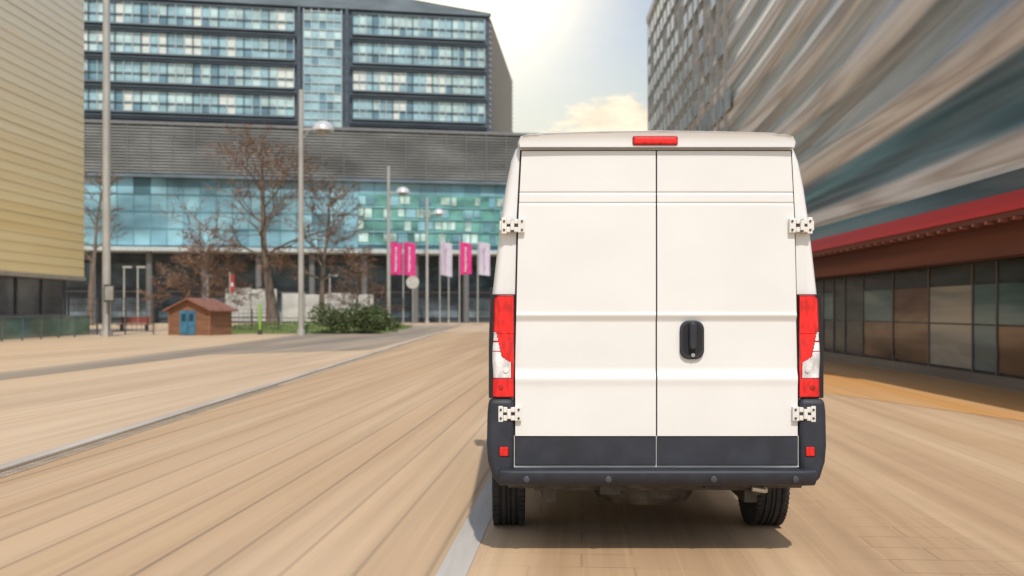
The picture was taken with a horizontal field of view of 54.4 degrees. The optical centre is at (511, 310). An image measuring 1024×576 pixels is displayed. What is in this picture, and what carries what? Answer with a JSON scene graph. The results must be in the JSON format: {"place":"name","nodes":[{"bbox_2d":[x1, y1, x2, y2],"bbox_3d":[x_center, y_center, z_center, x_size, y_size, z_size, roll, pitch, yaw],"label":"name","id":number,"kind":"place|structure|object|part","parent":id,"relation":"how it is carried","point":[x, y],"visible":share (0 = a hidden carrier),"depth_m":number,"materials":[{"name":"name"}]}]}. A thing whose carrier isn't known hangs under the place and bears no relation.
{"place":"outdoors","nodes":[
{"label":"outdoors","id":0,"kind":"place"},
{"bbox_2d":[0,0,85,317],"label":"golden clad building","id":1,"kind":"structure","parent":0,"point":[41,151],"depth_m":54.69,"materials":[{"name":"gold metal"}]},
{"bbox_2d":[0,325,461,379],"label":"grey pavement","id":2,"kind":"structure","parent":0,"point":[318,342],"depth_m":40.43,"materials":[{"name":"grey concrete"}]},
{"bbox_2d":[297,89,333,334],"bbox_3d":[-11.853,-5.880,60.000,2.233,14.800,1.320,0,0,0],"label":"street lamp","id":3,"kind":"object","parent":2,"relation":"on","point":[322,127],"visible":1,"depth_m":59.87,"materials":[{"name":"metal"}]},
{"bbox_2d":[376,312,401,331],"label":"green bush","id":4,"kind":"object","parent":2,"relation":"on","point":[397,325],"visible":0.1,"depth_m":67.63,"materials":[{"name":"green plant"}]},
{"bbox_2d":[387,166,409,317],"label":"street lamp","id":5,"kind":"object","parent":2,"relation":"on","point":[402,191],"visible":0.91,"depth_m":91.87,"materials":[{"name":"metal"}]},
{"bbox_2d":[406,276,418,327],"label":"round traffic sign","id":6,"kind":"object","parent":2,"relation":"on","point":[412,282],"visible":0.95,"depth_m":84.90,"materials":[{"name":"metal"}]},
{"bbox_2d":[0,332,491,575],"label":"plank pavement","id":7,"kind":"structure","parent":0,"point":[377,465],"depth_m":8.66,"materials":[{"name":"beige wood"}]},
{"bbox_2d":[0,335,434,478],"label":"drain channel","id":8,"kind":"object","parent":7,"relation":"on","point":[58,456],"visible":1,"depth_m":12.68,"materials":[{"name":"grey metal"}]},
{"bbox_2d":[0,323,491,574],"bbox_3d":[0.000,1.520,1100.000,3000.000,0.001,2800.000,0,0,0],"label":"ground","id":9,"kind":"structure","parent":0,"point":[39,413],"depth_m":22.15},
{"bbox_2d":[0,315,90,341],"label":"glass railing","id":10,"kind":"object","parent":9,"relation":"on","point":[21,328],"visible":0.96,"depth_m":52.11,"materials":[{"name":"glass"}]},
{"bbox_2d":[100,0,112,335],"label":"street lamp","id":11,"kind":"object","parent":9,"relation":"on","point":[106,211],"visible":0.81,"depth_m":57.82,"materials":[{"name":"metal"}]},
{"bbox_2d":[84,171,129,324],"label":"bare autumn tree","id":12,"kind":"object","parent":9,"relation":"on","point":[90,308],"visible":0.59,"depth_m":100.03,"materials":[{"name":"brown plant"}]},
{"bbox_2d":[104,284,114,336],"bbox_3d":[-23.186,0.020,57.297,0.600,3.000,0.105,0,0,0],"label":"information sign","id":13,"kind":"object","parent":9,"relation":"on","point":[109,293],"visible":1,"depth_m":57.25,"materials":[{"name":"metal"}]},
{"bbox_2d":[68,298,153,334],"bbox_3d":[-24.721,0.370,61.500,5.457,2.300,0.097,0,0,0],"label":"wire fence","id":14,"kind":"object","parent":9,"relation":"on","point":[112,304],"visible":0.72,"depth_m":61.48,"materials":[{"name":"metal"}]},
{"bbox_2d":[123,266,131,316],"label":"street lamp","id":15,"kind":"object","parent":9,"relation":"on","point":[124,267],"visible":0.76,"depth_m":94.93,"materials":[{"name":"metal"}]},
{"bbox_2d":[117,318,150,330],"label":"red park bench","id":16,"kind":"object","parent":9,"relation":"on","point":[132,321],"visible":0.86,"depth_m":72.30,"materials":[{"name":"wood"}]},
{"bbox_2d":[136,266,145,325],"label":"street lamp","id":17,"kind":"object","parent":9,"relation":"on","point":[137,267],"visible":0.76,"depth_m":94.93,"materials":[{"name":"metal"}]},
{"bbox_2d":[162,298,237,335],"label":"wooden garden shed","id":18,"kind":"structure","parent":9,"relation":"on","point":[201,316],"depth_m":60.09,"materials":[{"name":"brown wood"}]},
{"bbox_2d":[180,311,194,334],"bbox_3d":[-19.557,0.745,59.981,1.040,1.450,0.050,0,0,14],"label":"blue door","id":19,"kind":"structure","parent":18,"relation":"in","point":[187,318],"depth_m":59.96,"materials":[{"name":"paint"}]},
{"bbox_2d":[137,221,264,308],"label":"bare autumn tree","id":20,"kind":"object","parent":9,"relation":"on","point":[177,282],"visible":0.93,"depth_m":82.78,"materials":[{"name":"brown plant"}]},
{"bbox_2d":[0,330,447,471],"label":"kerb","id":21,"kind":"structure","parent":9,"relation":"on","point":[9,465],"depth_m":13.12,"materials":[{"name":"stone"}]},
{"bbox_2d":[229,272,233,305],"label":"red banner sign","id":22,"kind":"object","parent":9,"relation":"on","point":[231,283],"visible":0.83,"depth_m":74.96,"materials":[{"name":"fabric"}]},
{"bbox_2d":[225,287,276,323],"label":"white site hoarding","id":23,"kind":"object","parent":9,"relation":"on","point":[251,304],"visible":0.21,"depth_m":92.00,"materials":[{"name":"white"}]},
{"bbox_2d":[232,309,278,329],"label":"wire fence","id":24,"kind":"object","parent":9,"relation":"on","point":[252,317],"visible":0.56,"depth_m":65.98,"materials":[{"name":"metal"}]},
{"bbox_2d":[257,303,261,334],"bbox_3d":[-15.703,0.540,62.000,0.240,1.960,0.240,0,0,0],"label":"green marker post","id":25,"kind":"object","parent":9,"relation":"on","point":[259,331],"visible":1,"depth_m":61.92,"materials":[{"name":"paint"}]},
{"bbox_2d":[63,246,496,323],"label":"ground storey","id":26,"kind":"object","parent":9,"relation":"on","point":[134,257],"visible":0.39,"depth_m":117.85,"materials":[{"name":"grey glass"}]},
{"bbox_2d":[84,176,505,256],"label":"podium glazing","id":27,"kind":"structure","parent":26,"relation":"on","point":[138,198],"depth_m":114.19,"materials":[{"name":"blue glass"}]},
{"bbox_2d":[84,119,537,185],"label":"louvred storey","id":28,"kind":"object","parent":27,"relation":"on","point":[151,149],"visible":0.6,"depth_m":115.72,"materials":[{"name":"grey metal"}]},
{"bbox_2d":[84,0,511,131],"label":"block","id":29,"kind":"structure","parent":28,"relation":"on","point":[410,7],"depth_m":117.16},
{"bbox_2d":[84,0,486,129],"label":"window frames","id":30,"kind":"structure","parent":29,"relation":"attached to","point":[218,34],"depth_m":115.67,"materials":[{"name":"white metal"}]},
{"bbox_2d":[84,1,483,126],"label":"windows","id":31,"kind":"structure","parent":30,"relation":"attached to","point":[222,68],"depth_m":115.92,"materials":[{"name":"blue glass"}]},
{"bbox_2d":[490,19,512,131],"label":"side louvres","id":32,"kind":"object","parent":29,"relation":"attached to","point":[507,86],"visible":0.76,"depth_m":131.68,"materials":[{"name":"grey metal"}]},
{"bbox_2d":[358,193,503,245],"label":"gallery panes","id":33,"kind":"object","parent":27,"relation":"attached to","point":[468,219],"visible":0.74,"depth_m":118.22,"materials":[{"name":"teal glass"}]},
{"bbox_2d":[280,313,322,322],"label":"metal barrier","id":34,"kind":"object","parent":9,"relation":"on","point":[294,313],"visible":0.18,"depth_m":69.98,"materials":[{"name":"metal"}]},
{"bbox_2d":[281,292,372,321],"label":"white site hoarding","id":35,"kind":"object","parent":9,"relation":"on","point":[289,302],"visible":0.43,"depth_m":98.00,"materials":[{"name":"white"}]},
{"bbox_2d":[329,275,337,310],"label":"street lamp","id":36,"kind":"object","parent":9,"relation":"on","point":[330,290],"visible":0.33,"depth_m":94.93,"materials":[{"name":"metal"}]},
{"bbox_2d":[390,242,401,317],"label":"banner flag","id":37,"kind":"object","parent":9,"relation":"on","point":[396,258],"visible":0.89,"depth_m":99.95,"materials":[{"name":"fabric"}]},
{"bbox_2d":[403,237,415,323],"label":"banner flag","id":38,"kind":"object","parent":9,"relation":"on","point":[409,259],"visible":0.88,"depth_m":99.96,"materials":[{"name":"fabric"}]},
{"bbox_2d":[425,197,444,323],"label":"street lamp","id":39,"kind":"object","parent":9,"relation":"on","point":[438,212],"visible":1,"depth_m":111.87,"materials":[{"name":"metal"}]},
{"bbox_2d":[439,237,451,324],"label":"banner flag","id":40,"kind":"object","parent":9,"relation":"on","point":[446,259],"visible":0.94,"depth_m":99.96,"materials":[{"name":"fabric"}]},
{"bbox_2d":[448,239,449,323],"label":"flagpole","id":41,"kind":"object","parent":9,"relation":"on","point":[448,296],"visible":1,"depth_m":111.93,"materials":[{"name":"metal"}]},
{"bbox_2d":[435,473,491,575],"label":"pavement edge strip","id":42,"kind":"object","parent":9,"relation":"on","point":[459,557],"depth_m":6.60,"materials":[{"name":"stone"}]},
{"bbox_2d":[459,237,471,324],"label":"banner flag","id":43,"kind":"object","parent":9,"relation":"on","point":[465,258],"visible":0.94,"depth_m":99.94,"materials":[{"name":"fabric"}]},
{"bbox_2d":[477,237,489,324],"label":"banner flag","id":44,"kind":"object","parent":9,"relation":"on","point":[484,258],"visible":0.92,"depth_m":99.95,"materials":[{"name":"fabric"}]},
{"bbox_2d":[232,321,413,333],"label":"grass lawn","id":45,"kind":"structure","parent":0,"point":[287,327],"depth_m":65.94,"materials":[{"name":"green plant"}]},
{"bbox_2d":[153,118,373,322],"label":"bare autumn tree","id":46,"kind":"object","parent":45,"relation":"on","point":[271,302],"visible":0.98,"depth_m":77.33,"materials":[{"name":"brown plant"}]},
{"bbox_2d":[253,173,377,318],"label":"bare autumn tree","id":47,"kind":"object","parent":45,"relation":"on","point":[322,279],"visible":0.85,"depth_m":80.05,"materials":[{"name":"brown plant"}]},
{"bbox_2d":[308,301,391,332],"bbox_3d":[-10.383,0.445,63.998,5.291,2.112,2.447,0,0,0],"label":"green bush","id":48,"kind":"object","parent":45,"relation":"on","point":[364,318],"visible":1,"depth_m":63.47,"materials":[{"name":"green plant"}]},
{"bbox_2d":[316,259,404,311],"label":"bare autumn tree","id":49,"kind":"object","parent":45,"relation":"on","point":[344,298],"visible":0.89,"depth_m":89.45,"materials":[{"name":"brown plant"}]},
{"bbox_2d":[420,0,652,132],"label":"sky","id":50,"kind":"structure","parent":0,"point":[573,65],"materials":[{"name":"white"}]},
{"bbox_2d":[466,358,1023,575],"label":"block pavement","id":51,"kind":"structure","parent":0,"point":[897,489],"depth_m":7.14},
{"bbox_2d":[487,130,825,524],"bbox_3d":[0.877,0.216,8.733,2.200,2.616,5.574,0,0,0],"label":"white delivery van","id":52,"kind":"object","parent":51,"relation":"on","point":[655,330],"visible":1,"depth_m":6.04,"materials":[{"name":"paint"}]},
{"bbox_3d":[0.446,-0.102,6.050,0.852,1.730,0.040,0,0,0],"label":"left rear door","id":53,"kind":"part","parent":52,"relation":"part of","materials":[{"name":"white paint"}]},
{"bbox_3d":[1.308,-0.102,6.050,0.852,1.730,0.040,0,0,0],"label":"right rear door","id":54,"kind":"part","parent":52,"relation":"part of","materials":[{"name":"white paint"}]},
{"bbox_2d":[824,359,1023,420],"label":"ochre pavement","id":55,"kind":"structure","parent":0,"point":[862,381],"depth_m":18.51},
{"bbox_2d":[815,257,1023,378],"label":"shopfront","id":56,"kind":"object","parent":55,"relation":"on","point":[950,316],"visible":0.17,"depth_m":22.78,"materials":[{"name":"brown glass"}]},
{"bbox_2d":[646,0,655,23],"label":"block","id":57,"kind":"structure","parent":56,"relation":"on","point":[653,4],"depth_m":73.43,"materials":[{"name":"glass"}]},
{"bbox_2d":[659,0,1023,227],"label":"swept facade","id":58,"kind":"structure","parent":57,"relation":"attached to","point":[871,105],"depth_m":25.77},
{"bbox_2d":[648,0,730,131],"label":"window grid","id":59,"kind":"object","parent":58,"relation":"attached to","point":[669,25],"depth_m":57.17,"materials":[{"name":"grey glass"}]},
{"bbox_2d":[810,168,1023,278],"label":"entrance canopy","id":60,"kind":"object","parent":58,"relation":"attached to","point":[980,220],"visible":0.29,"depth_m":20.65,"materials":[{"name":"red metal"}]},
{"bbox_2d":[823,261,1023,390],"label":"shopfront posts","id":61,"kind":"object","parent":56,"relation":"attached to","point":[996,380],"visible":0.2,"depth_m":23.16,"materials":[{"name":"brown metal"}]}
]}

